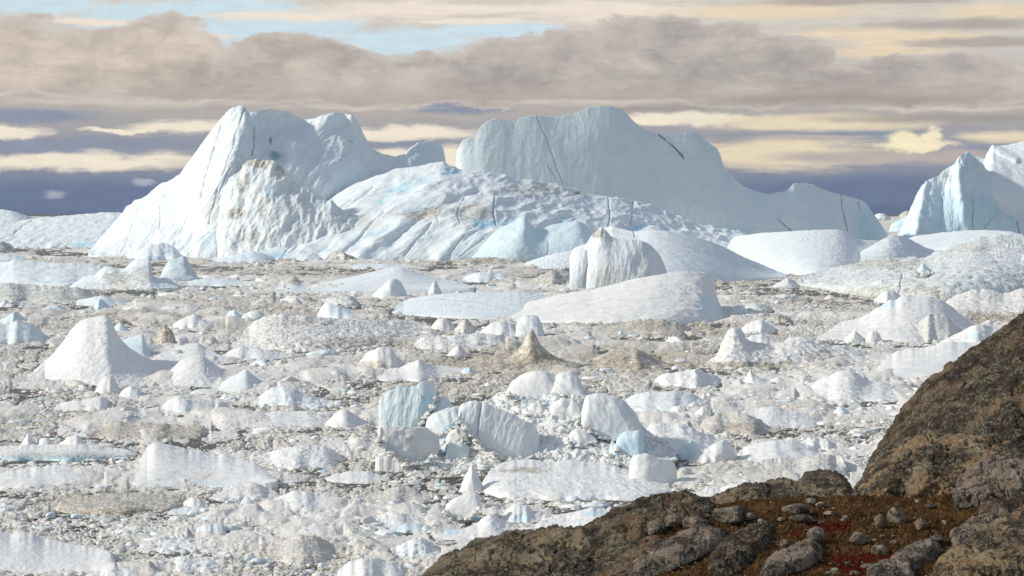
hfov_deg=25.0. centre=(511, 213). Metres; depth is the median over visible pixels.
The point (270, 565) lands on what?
ice chunk
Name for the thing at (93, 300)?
ice floe
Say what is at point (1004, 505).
rock slab
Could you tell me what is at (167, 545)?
ice floe
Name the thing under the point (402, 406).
ice block
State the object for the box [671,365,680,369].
ice chunk
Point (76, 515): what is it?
ice chunk
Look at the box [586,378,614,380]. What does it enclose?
ice hummock
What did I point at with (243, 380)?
iceberg
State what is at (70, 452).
ice floe
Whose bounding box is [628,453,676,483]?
ice block
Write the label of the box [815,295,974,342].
iceberg
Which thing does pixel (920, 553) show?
rock slab
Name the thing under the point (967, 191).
iceberg
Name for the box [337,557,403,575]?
ice floe
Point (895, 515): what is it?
boulder
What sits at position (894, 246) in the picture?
iceberg
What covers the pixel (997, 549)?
rock slab
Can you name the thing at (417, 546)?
ice floe
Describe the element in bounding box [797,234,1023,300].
ice shelf
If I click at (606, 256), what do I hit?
iceberg
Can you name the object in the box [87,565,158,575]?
ice floe
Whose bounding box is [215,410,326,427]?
ice floe
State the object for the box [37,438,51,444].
ice block
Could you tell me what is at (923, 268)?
ice block
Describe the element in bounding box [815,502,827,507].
boulder
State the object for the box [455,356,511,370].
ice mound
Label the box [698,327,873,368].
iceberg
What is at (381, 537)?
ice hummock
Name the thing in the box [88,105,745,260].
iceberg
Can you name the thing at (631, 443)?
ice block
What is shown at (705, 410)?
ice chunk
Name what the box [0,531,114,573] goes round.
iceberg
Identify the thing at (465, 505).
iceberg
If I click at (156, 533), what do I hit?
ice chunk
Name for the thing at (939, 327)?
ice mound
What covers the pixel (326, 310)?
ice floe
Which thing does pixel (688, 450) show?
ice block
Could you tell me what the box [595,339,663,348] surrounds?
ice mound
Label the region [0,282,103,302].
ice mound
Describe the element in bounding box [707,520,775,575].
rock slab
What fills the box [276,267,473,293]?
ice floe
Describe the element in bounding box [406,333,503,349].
ice floe
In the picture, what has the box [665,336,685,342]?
ice hummock
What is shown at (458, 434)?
ice block
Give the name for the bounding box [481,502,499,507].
ice hummock
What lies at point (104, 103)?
sky
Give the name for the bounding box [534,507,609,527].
ice floe
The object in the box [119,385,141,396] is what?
ice block
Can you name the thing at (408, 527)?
ice floe
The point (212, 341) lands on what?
ice chunk
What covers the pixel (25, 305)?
ice hummock
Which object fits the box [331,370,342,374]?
ice chunk
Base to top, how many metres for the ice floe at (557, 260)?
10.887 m
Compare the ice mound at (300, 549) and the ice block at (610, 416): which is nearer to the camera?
the ice mound at (300, 549)
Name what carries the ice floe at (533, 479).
on the sea
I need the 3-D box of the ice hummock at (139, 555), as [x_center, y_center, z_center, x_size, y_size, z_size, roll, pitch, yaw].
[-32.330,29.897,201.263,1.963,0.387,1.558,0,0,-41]
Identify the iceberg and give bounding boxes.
[0,209,34,221]
[0,212,121,248]
[0,320,45,343]
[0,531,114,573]
[25,315,173,386]
[70,257,178,289]
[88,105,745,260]
[132,442,277,488]
[148,355,230,386]
[160,256,197,280]
[218,370,260,391]
[392,291,550,318]
[432,491,514,539]
[455,106,887,239]
[472,216,591,260]
[502,271,726,323]
[569,226,787,288]
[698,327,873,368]
[727,229,879,274]
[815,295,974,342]
[860,235,934,260]
[875,213,890,219]
[875,341,980,377]
[889,216,906,231]
[898,141,1023,237]
[898,210,908,219]
[909,230,1017,249]
[946,288,1023,323]
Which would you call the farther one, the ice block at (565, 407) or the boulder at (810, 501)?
the ice block at (565, 407)
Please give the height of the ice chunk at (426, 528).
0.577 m
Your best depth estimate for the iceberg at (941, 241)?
1896.81 m
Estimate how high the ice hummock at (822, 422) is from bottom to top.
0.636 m
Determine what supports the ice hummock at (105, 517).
on the sea
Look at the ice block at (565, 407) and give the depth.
279.36 m
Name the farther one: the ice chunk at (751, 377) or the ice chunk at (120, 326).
the ice chunk at (120, 326)
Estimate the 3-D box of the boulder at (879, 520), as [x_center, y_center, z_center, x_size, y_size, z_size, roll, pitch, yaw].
[10.292,8.646,64.711,0.288,0.437,0.221,0,0,13]
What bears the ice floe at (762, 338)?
on the sea
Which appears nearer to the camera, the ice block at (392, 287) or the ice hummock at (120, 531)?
the ice hummock at (120, 531)
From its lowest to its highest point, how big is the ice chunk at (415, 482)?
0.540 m
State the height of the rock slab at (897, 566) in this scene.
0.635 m
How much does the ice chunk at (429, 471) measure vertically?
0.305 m
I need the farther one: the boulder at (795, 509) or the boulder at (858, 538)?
the boulder at (795, 509)
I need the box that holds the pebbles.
[668,499,971,575]
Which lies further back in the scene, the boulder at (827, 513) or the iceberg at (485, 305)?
the iceberg at (485, 305)
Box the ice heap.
[374,388,676,471]
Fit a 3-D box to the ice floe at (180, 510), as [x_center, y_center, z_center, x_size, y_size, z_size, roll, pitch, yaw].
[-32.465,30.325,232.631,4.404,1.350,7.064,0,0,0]
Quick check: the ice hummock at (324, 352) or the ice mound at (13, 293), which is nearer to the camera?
the ice hummock at (324, 352)
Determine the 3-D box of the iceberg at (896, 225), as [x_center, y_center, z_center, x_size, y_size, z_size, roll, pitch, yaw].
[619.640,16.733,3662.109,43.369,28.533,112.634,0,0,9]
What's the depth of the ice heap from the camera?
272.48 m
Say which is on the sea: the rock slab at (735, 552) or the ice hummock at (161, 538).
the ice hummock at (161, 538)
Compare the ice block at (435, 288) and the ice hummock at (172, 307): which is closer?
the ice hummock at (172, 307)
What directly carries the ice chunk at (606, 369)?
on the sea
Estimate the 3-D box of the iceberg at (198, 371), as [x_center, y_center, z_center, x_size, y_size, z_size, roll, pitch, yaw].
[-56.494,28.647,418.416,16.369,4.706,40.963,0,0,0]
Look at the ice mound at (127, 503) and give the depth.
233.46 m
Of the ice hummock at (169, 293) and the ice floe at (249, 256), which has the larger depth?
the ice floe at (249, 256)
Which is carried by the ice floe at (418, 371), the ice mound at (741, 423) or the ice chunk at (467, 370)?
the ice chunk at (467, 370)
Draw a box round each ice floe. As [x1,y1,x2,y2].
[0,253,26,260]
[0,260,109,286]
[0,311,24,323]
[0,444,136,461]
[0,464,93,488]
[54,397,108,410]
[76,295,129,305]
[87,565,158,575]
[126,537,233,554]
[127,243,181,260]
[151,343,233,364]
[162,397,200,412]
[167,506,209,514]
[168,555,221,572]
[169,314,218,328]
[182,278,249,286]
[196,523,225,533]
[210,482,279,501]
[214,251,275,262]
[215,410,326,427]
[222,346,292,359]
[252,386,341,408]
[259,444,344,469]
[273,491,330,511]
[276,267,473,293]
[285,523,326,534]
[317,303,358,318]
[325,471,389,483]
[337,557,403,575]
[344,264,425,268]
[373,511,422,525]
[376,360,463,381]
[390,523,423,532]
[395,537,434,556]
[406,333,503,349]
[462,271,508,282]
[479,322,515,335]
[482,459,671,500]
[504,504,539,522]
[519,527,536,529]
[524,250,571,268]
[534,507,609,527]
[624,390,702,410]
[633,407,687,417]
[647,422,720,451]
[654,369,719,387]
[696,483,740,496]
[737,440,825,461]
[742,320,775,333]
[743,406,818,427]
[747,334,778,343]
[784,337,807,341]
[801,438,833,449]
[811,370,896,401]
[936,324,999,344]
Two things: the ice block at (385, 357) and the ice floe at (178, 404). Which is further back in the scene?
the ice block at (385, 357)
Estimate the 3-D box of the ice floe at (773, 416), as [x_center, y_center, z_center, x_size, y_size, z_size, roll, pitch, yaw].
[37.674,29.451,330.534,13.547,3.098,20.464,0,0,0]
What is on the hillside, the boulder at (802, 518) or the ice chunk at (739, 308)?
the boulder at (802, 518)
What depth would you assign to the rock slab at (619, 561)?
63.72 m
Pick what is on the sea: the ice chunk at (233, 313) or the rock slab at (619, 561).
the ice chunk at (233, 313)
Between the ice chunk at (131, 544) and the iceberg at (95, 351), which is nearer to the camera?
the ice chunk at (131, 544)
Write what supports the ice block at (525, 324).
on the sea
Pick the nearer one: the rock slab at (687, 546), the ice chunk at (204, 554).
the rock slab at (687, 546)
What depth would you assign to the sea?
384.29 m
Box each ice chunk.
[0,299,8,306]
[0,507,13,512]
[46,511,55,517]
[59,461,72,464]
[70,514,84,517]
[114,322,129,330]
[126,542,136,546]
[135,305,149,309]
[149,531,163,534]
[162,438,173,442]
[169,545,181,549]
[172,350,182,353]
[183,497,207,507]
[187,510,201,515]
[198,552,209,556]
[205,338,218,345]
[219,551,230,553]
[226,310,241,317]
[240,496,255,503]
[241,310,264,318]
[245,556,254,561]
[250,495,260,501]
[250,557,266,563]
[253,430,264,433]
[264,562,273,569]
[297,471,310,474]
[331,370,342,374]
[347,390,357,393]
[408,480,423,484]
[422,525,431,530]
[423,470,436,473]
[441,486,453,489]
[447,345,466,355]
[461,367,474,373]
[566,495,580,501]
[584,336,595,339]
[599,368,611,370]
[627,334,639,337]
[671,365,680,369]
[671,405,686,413]
[675,358,687,362]
[694,405,711,415]
[729,305,748,311]
[744,370,767,382]
[745,303,771,310]
[748,435,766,438]
[758,313,769,316]
[770,377,783,382]
[773,278,799,287]
[831,362,841,365]
[833,406,849,413]
[843,331,863,342]
[885,404,895,409]
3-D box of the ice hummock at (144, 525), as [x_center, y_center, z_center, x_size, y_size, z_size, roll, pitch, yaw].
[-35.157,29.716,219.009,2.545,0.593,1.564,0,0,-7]
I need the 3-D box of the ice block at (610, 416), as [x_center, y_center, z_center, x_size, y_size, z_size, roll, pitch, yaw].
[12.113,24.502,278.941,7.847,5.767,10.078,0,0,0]
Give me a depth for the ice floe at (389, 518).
223.89 m
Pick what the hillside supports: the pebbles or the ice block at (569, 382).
the pebbles
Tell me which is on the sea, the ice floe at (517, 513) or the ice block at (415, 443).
the ice floe at (517, 513)
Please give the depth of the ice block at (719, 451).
277.98 m
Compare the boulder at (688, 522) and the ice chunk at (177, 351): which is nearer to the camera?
the boulder at (688, 522)
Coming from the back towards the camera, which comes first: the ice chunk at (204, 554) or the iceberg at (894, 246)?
the iceberg at (894, 246)
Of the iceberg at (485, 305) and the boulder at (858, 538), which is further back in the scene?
the iceberg at (485, 305)
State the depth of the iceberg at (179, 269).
1019.10 m
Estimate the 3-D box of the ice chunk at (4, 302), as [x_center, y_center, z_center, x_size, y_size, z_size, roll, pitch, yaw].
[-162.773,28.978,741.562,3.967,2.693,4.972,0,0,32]
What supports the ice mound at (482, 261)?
on the sea
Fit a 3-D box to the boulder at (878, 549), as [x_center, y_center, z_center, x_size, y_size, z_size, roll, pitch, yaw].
[9.923,9.149,62.547,0.420,0.346,0.343,0,0,0]
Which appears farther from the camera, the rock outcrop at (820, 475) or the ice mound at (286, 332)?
the ice mound at (286, 332)
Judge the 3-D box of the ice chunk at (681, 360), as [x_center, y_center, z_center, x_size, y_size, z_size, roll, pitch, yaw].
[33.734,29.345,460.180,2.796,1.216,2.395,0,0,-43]
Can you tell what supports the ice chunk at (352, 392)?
on the sea
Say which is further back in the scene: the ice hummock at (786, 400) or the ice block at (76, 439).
the ice hummock at (786, 400)
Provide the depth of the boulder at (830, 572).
60.99 m
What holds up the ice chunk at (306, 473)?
on the sea
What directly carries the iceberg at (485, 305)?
on the sea
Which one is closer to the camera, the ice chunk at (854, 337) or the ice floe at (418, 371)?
the ice floe at (418, 371)
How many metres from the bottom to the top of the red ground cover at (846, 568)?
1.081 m
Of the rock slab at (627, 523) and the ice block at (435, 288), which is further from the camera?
the ice block at (435, 288)
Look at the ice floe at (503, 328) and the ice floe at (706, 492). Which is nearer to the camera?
the ice floe at (706, 492)
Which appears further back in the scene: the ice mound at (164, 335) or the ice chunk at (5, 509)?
the ice mound at (164, 335)
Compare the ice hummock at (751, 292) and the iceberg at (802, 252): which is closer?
the ice hummock at (751, 292)
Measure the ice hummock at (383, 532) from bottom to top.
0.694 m
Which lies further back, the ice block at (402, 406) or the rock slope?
the ice block at (402, 406)
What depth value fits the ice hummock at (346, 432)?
313.70 m
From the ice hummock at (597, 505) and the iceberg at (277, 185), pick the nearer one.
the ice hummock at (597, 505)
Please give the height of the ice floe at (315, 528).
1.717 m
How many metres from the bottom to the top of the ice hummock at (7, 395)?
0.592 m
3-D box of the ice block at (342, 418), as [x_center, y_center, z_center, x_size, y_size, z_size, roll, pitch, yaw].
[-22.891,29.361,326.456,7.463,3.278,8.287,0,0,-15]
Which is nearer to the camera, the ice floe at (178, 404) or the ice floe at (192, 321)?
the ice floe at (178, 404)
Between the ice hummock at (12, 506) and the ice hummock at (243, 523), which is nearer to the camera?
the ice hummock at (243, 523)
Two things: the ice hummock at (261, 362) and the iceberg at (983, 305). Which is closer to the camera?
the ice hummock at (261, 362)
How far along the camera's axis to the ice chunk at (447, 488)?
250.21 m
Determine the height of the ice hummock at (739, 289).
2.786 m
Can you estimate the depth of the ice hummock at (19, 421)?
327.23 m
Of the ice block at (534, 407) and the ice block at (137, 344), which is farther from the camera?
the ice block at (137, 344)
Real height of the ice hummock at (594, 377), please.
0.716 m
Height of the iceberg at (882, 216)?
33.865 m
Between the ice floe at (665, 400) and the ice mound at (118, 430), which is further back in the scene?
the ice floe at (665, 400)
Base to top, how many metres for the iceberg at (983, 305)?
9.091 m
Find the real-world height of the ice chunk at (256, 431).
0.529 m
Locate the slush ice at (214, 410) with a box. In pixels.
[0,216,1007,575]
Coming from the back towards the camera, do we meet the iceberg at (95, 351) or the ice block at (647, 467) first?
the iceberg at (95, 351)
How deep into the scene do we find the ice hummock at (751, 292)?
858.00 m
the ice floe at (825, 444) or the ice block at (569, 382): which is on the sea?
the ice floe at (825, 444)
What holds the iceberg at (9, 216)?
on the sea
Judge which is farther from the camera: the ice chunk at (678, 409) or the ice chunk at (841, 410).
the ice chunk at (678, 409)
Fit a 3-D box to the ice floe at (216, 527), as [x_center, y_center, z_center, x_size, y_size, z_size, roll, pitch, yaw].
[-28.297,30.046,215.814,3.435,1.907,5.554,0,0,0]
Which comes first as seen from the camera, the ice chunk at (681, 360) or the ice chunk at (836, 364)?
the ice chunk at (836, 364)
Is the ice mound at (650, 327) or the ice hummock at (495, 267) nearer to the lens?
the ice mound at (650, 327)
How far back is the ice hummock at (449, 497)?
242.45 m
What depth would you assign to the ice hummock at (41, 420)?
329.87 m
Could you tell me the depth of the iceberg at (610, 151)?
2241.74 m
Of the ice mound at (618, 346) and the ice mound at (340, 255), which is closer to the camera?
the ice mound at (618, 346)
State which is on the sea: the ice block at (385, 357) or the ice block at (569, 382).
the ice block at (385, 357)
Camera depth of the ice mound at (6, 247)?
1731.12 m
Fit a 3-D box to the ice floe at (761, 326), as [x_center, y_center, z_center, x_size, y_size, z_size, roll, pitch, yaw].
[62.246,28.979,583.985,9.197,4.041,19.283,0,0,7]
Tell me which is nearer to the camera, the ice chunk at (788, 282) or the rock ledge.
the rock ledge
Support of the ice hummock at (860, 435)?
on the sea
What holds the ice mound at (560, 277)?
on the sea
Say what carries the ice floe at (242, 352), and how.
on the sea
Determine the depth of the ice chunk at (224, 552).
202.42 m
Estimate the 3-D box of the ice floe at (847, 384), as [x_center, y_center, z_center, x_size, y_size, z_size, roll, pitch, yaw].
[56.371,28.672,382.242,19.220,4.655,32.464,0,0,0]
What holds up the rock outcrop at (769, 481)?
on the hillside
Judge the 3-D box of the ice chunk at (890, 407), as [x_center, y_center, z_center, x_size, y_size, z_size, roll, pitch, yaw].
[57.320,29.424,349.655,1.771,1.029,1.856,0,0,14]
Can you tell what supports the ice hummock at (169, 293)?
on the sea
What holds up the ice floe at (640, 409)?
on the sea
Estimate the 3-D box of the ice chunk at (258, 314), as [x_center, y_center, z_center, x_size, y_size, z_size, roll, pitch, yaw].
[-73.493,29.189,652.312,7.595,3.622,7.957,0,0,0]
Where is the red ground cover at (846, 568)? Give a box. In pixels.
[774,520,891,575]
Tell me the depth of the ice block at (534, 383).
285.78 m
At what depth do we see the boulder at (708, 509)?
66.36 m
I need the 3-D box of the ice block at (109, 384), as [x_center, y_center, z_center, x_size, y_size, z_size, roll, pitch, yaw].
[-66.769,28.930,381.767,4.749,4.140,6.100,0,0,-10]
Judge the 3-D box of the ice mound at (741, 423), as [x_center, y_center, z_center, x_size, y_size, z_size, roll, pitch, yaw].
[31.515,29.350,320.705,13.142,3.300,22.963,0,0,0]
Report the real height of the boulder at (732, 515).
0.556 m
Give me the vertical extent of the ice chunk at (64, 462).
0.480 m
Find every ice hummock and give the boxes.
[0,394,24,397]
[0,504,21,509]
[1,401,16,405]
[8,419,31,422]
[12,406,39,408]
[15,426,39,428]
[18,303,34,306]
[30,497,51,501]
[34,419,48,422]
[42,304,67,309]
[89,487,109,493]
[93,515,119,520]
[104,465,126,469]
[112,529,132,533]
[128,523,150,526]
[129,554,150,557]
[144,536,171,539]
[158,292,180,295]
[161,305,183,308]
[169,515,183,520]
[190,389,219,394]
[202,275,229,277]
[220,394,239,399]
[226,274,244,276]
[230,521,250,526]
[249,360,273,365]
[252,427,274,430]
[280,295,310,301]
[282,480,304,483]
[305,349,340,355]
[339,431,353,433]
[372,535,393,538]
[374,529,400,535]
[443,495,459,499]
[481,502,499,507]
[486,265,504,268]
[548,500,573,506]
[559,504,582,508]
[581,376,610,378]
[582,502,609,507]
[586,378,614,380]
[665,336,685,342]
[728,286,758,291]
[739,290,759,293]
[772,294,797,298]
[776,399,794,401]
[799,427,830,430]
[817,421,830,424]
[836,443,853,447]
[848,428,877,433]
[854,433,866,436]
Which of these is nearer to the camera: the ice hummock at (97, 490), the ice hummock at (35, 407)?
the ice hummock at (97, 490)
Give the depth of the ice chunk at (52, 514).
227.70 m
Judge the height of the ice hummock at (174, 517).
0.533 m
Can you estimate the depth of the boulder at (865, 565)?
61.53 m
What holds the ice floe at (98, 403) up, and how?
on the sea
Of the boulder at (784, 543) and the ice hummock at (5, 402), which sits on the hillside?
the boulder at (784, 543)
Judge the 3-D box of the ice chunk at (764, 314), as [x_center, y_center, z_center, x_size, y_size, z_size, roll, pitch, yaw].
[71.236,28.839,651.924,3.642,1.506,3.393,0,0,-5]
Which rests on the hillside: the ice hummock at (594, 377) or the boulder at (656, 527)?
the boulder at (656, 527)
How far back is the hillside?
64.79 m
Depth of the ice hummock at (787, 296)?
803.75 m
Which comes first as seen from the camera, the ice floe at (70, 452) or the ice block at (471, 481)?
the ice block at (471, 481)
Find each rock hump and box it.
[855,432,1023,497]
[951,451,1023,510]
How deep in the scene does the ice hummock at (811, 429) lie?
319.27 m
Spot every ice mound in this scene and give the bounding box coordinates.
[0,241,15,252]
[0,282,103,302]
[53,492,183,515]
[82,421,206,441]
[153,328,175,342]
[232,313,437,351]
[264,534,334,566]
[267,404,304,411]
[324,295,359,306]
[329,250,354,260]
[367,486,431,503]
[451,257,528,264]
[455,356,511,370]
[504,328,575,366]
[515,270,568,285]
[581,347,672,370]
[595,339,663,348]
[606,318,702,337]
[692,454,847,481]
[699,410,783,435]
[767,314,790,322]
[917,313,962,342]
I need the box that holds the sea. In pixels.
[0,214,980,575]
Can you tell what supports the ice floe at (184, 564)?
on the sea
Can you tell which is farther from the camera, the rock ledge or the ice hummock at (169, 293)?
the ice hummock at (169, 293)
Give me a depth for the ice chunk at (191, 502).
235.76 m
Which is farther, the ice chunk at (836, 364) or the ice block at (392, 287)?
the ice block at (392, 287)
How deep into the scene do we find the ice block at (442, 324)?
588.73 m
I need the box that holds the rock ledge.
[707,479,853,503]
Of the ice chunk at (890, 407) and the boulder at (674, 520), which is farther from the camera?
the ice chunk at (890, 407)
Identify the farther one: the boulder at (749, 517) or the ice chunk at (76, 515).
the ice chunk at (76, 515)
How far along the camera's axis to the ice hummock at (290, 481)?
256.81 m
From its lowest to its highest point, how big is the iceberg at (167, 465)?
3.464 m
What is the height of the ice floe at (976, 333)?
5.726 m
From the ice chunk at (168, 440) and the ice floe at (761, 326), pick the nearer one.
the ice chunk at (168, 440)
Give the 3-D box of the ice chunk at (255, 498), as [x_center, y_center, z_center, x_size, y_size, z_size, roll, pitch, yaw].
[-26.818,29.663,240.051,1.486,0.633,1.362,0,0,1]
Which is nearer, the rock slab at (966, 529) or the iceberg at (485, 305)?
the rock slab at (966, 529)
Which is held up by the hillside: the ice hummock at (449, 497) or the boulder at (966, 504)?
the boulder at (966, 504)
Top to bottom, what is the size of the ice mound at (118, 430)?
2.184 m
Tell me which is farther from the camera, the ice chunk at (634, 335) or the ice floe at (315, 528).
the ice chunk at (634, 335)
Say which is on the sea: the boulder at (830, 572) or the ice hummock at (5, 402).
the ice hummock at (5, 402)
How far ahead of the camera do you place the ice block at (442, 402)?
284.99 m
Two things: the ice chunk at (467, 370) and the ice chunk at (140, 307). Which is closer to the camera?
the ice chunk at (467, 370)
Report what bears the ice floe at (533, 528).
on the sea
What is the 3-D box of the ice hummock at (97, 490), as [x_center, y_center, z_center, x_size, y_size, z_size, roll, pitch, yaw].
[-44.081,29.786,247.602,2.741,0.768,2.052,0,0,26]
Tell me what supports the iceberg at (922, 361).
on the sea
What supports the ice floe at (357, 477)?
on the sea
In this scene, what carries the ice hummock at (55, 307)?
on the sea
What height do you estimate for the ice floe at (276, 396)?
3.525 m
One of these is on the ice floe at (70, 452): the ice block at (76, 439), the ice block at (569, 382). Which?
the ice block at (76, 439)
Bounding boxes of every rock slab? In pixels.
[584,489,715,557]
[591,535,664,575]
[629,524,725,575]
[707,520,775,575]
[760,538,822,575]
[866,557,916,575]
[889,538,941,569]
[930,504,1023,575]
[949,513,998,546]
[978,495,1023,516]
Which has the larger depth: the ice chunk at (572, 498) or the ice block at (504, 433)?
the ice block at (504, 433)
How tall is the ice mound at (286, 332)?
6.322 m
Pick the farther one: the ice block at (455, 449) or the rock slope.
the ice block at (455, 449)
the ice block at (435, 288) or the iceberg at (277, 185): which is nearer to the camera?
the ice block at (435, 288)
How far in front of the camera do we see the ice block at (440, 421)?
279.92 m
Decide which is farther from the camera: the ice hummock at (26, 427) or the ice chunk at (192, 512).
the ice hummock at (26, 427)
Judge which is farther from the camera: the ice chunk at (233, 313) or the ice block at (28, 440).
the ice chunk at (233, 313)
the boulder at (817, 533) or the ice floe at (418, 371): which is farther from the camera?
the ice floe at (418, 371)
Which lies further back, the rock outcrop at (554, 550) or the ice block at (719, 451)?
the ice block at (719, 451)
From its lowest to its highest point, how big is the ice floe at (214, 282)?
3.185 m
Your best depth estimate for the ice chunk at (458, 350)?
484.91 m
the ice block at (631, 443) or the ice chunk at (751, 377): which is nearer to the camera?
the ice block at (631, 443)
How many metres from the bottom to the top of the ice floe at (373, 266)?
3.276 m
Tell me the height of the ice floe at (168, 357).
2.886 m
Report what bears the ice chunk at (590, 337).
on the brash ice at (380, 444)
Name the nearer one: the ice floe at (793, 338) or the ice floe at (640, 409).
the ice floe at (640, 409)
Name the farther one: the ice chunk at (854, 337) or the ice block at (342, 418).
the ice chunk at (854, 337)
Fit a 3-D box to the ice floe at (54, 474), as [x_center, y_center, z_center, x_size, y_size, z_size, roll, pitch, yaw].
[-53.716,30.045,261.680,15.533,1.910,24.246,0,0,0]
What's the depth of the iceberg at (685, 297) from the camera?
647.59 m
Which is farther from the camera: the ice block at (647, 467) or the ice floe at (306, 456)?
the ice floe at (306, 456)
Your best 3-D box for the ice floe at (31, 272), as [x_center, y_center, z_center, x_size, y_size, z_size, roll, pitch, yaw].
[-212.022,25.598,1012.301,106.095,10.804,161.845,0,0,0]
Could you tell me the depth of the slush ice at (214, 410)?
386.65 m
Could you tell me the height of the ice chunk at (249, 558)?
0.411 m
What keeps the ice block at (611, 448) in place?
on the ice heap
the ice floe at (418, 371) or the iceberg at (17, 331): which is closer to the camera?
the ice floe at (418, 371)
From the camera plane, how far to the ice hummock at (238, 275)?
1062.59 m
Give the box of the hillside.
[660,494,977,575]
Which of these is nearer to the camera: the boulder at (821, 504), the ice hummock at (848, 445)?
the boulder at (821, 504)
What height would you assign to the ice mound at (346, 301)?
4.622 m
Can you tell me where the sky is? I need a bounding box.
[0,0,1023,213]
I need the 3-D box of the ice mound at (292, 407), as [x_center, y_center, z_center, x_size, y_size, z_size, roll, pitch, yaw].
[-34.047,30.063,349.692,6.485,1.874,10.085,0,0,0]
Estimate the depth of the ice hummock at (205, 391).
382.90 m
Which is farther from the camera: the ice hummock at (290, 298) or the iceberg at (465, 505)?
the ice hummock at (290, 298)
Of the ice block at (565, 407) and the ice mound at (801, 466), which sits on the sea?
the ice mound at (801, 466)
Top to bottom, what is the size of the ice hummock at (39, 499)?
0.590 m
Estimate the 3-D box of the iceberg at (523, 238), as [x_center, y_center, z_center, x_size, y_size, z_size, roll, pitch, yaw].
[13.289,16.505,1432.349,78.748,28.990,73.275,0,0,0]
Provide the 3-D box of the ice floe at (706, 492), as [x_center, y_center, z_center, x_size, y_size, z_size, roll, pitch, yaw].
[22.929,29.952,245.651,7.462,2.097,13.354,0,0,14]
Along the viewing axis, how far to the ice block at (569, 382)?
285.59 m
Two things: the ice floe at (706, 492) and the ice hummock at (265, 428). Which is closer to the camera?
the ice floe at (706, 492)
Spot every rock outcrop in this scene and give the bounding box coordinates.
[418,524,595,575]
[766,477,787,483]
[798,469,851,486]
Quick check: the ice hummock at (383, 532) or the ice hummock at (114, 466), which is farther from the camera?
the ice hummock at (114, 466)
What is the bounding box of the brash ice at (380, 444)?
[0,218,1008,575]
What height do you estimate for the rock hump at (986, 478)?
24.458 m
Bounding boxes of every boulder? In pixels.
[647,520,666,535]
[665,513,682,527]
[682,516,708,528]
[702,505,713,513]
[712,506,750,524]
[744,513,756,521]
[779,539,789,547]
[781,503,809,514]
[788,514,814,523]
[803,498,815,505]
[806,526,824,542]
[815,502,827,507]
[823,511,834,515]
[824,571,835,575]
[848,531,867,544]
[861,563,870,568]
[871,545,885,554]
[874,514,884,527]
[887,507,906,524]
[914,518,927,529]
[924,504,934,507]
[930,534,943,543]
[959,501,972,507]
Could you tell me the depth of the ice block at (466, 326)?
576.79 m
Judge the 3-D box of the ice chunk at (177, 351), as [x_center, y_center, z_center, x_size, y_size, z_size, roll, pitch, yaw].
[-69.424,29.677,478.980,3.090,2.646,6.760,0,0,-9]
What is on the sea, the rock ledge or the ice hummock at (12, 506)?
the ice hummock at (12, 506)
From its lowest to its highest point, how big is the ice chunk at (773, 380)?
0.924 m
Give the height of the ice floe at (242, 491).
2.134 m
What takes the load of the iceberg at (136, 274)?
on the sea
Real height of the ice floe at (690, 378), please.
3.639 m
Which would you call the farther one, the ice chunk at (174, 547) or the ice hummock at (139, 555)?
the ice chunk at (174, 547)
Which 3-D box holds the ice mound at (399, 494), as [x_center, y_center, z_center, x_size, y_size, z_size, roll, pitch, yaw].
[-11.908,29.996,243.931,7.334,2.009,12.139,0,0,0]
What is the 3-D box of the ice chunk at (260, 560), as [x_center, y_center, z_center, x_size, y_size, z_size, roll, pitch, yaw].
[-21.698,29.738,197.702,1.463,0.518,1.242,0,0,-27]
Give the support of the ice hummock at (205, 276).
on the sea
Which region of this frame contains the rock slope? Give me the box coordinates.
[853,310,1023,492]
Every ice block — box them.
[20,433,34,444]
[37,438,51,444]
[59,435,85,444]
[93,299,108,309]
[94,376,121,393]
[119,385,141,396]
[123,334,150,356]
[325,409,375,427]
[358,347,404,368]
[372,278,406,297]
[377,424,439,461]
[378,381,435,427]
[425,407,459,434]
[428,281,441,294]
[430,396,453,413]
[431,318,455,330]
[444,440,469,458]
[446,427,468,443]
[454,319,476,333]
[458,400,539,458]
[458,465,482,492]
[507,370,555,399]
[516,315,544,335]
[526,402,544,413]
[549,397,580,416]
[551,371,584,395]
[569,429,597,445]
[580,393,643,439]
[608,444,620,456]
[616,430,645,456]
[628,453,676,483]
[676,440,702,459]
[689,440,736,463]
[864,331,881,342]
[874,290,899,302]
[917,263,934,273]
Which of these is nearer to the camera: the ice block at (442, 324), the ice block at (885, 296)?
the ice block at (442, 324)
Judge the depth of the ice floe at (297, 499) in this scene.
235.79 m
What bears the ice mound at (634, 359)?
on the sea
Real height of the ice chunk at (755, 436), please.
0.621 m
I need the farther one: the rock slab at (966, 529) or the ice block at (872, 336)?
the ice block at (872, 336)
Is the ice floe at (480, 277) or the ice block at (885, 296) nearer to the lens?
the ice block at (885, 296)
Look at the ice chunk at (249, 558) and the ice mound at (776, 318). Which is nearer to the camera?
the ice chunk at (249, 558)
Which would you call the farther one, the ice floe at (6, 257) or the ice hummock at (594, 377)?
the ice floe at (6, 257)
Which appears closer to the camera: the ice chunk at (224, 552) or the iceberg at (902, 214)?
the ice chunk at (224, 552)
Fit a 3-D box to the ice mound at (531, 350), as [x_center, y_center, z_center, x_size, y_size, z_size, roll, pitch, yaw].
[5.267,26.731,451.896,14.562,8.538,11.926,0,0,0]
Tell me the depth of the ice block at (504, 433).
270.68 m
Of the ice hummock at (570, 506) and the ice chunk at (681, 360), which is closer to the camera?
the ice hummock at (570, 506)
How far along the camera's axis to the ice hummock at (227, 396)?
371.49 m

